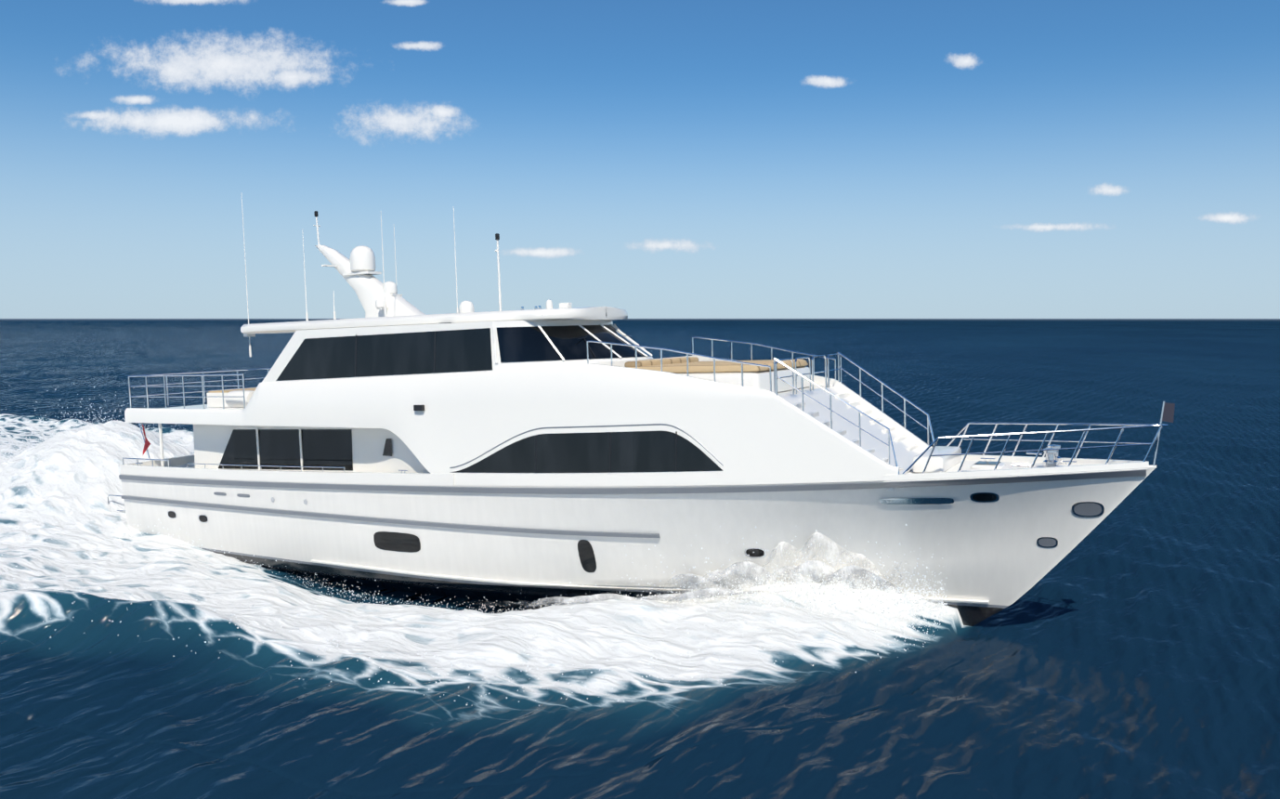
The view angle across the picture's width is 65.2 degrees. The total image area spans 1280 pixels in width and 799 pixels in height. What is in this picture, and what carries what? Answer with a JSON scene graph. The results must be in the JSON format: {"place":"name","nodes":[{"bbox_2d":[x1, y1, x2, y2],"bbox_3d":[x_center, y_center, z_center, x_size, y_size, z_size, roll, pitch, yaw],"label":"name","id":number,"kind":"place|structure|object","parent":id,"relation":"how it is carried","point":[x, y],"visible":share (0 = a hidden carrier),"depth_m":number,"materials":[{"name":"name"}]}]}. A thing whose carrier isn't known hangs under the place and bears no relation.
{"place":"outdoors","nodes":[
{"label":"outdoors","id":0,"kind":"place"},
{"bbox_2d":[0,318,1279,798],"bbox_3d":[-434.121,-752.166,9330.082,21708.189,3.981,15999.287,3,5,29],"label":"sea water","id":1,"kind":"structure","parent":0,"point":[1128,647],"depth_m":26.92,"materials":[{"name":"blue liquid"}]},
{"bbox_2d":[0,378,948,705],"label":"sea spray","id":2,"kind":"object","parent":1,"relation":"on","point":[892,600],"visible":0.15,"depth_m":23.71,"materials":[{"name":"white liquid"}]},
{"bbox_2d":[0,407,992,796],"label":"wake foam","id":3,"kind":"object","parent":1,"relation":"on","point":[126,666],"visible":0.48,"depth_m":21.35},
{"bbox_2d":[106,197,1175,626],"bbox_3d":[-3.078,-0.115,29.411,33.150,13.000,7.217,0,4,29],"label":"motor yacht","id":4,"kind":"object","parent":1,"relation":"on","point":[393,439],"visible":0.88,"depth_m":25.73,"materials":[{"name":"white plastic"}]},
{"bbox_2d":[484,532,909,608],"bbox_3d":[1.501,4.277,27.251,14.813,2.966,9.771,3,5,29],"label":"water spray","id":5,"kind":"object","parent":1,"relation":"on","point":[743,568],"visible":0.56,"depth_m":24.16,"materials":[{"name":"white liquid"}]},
{"bbox_2d":[0,0,1279,318],"label":"sky","id":6,"kind":"structure","parent":0,"point":[646,159],"materials":[{"name":"blue"}]}
]}

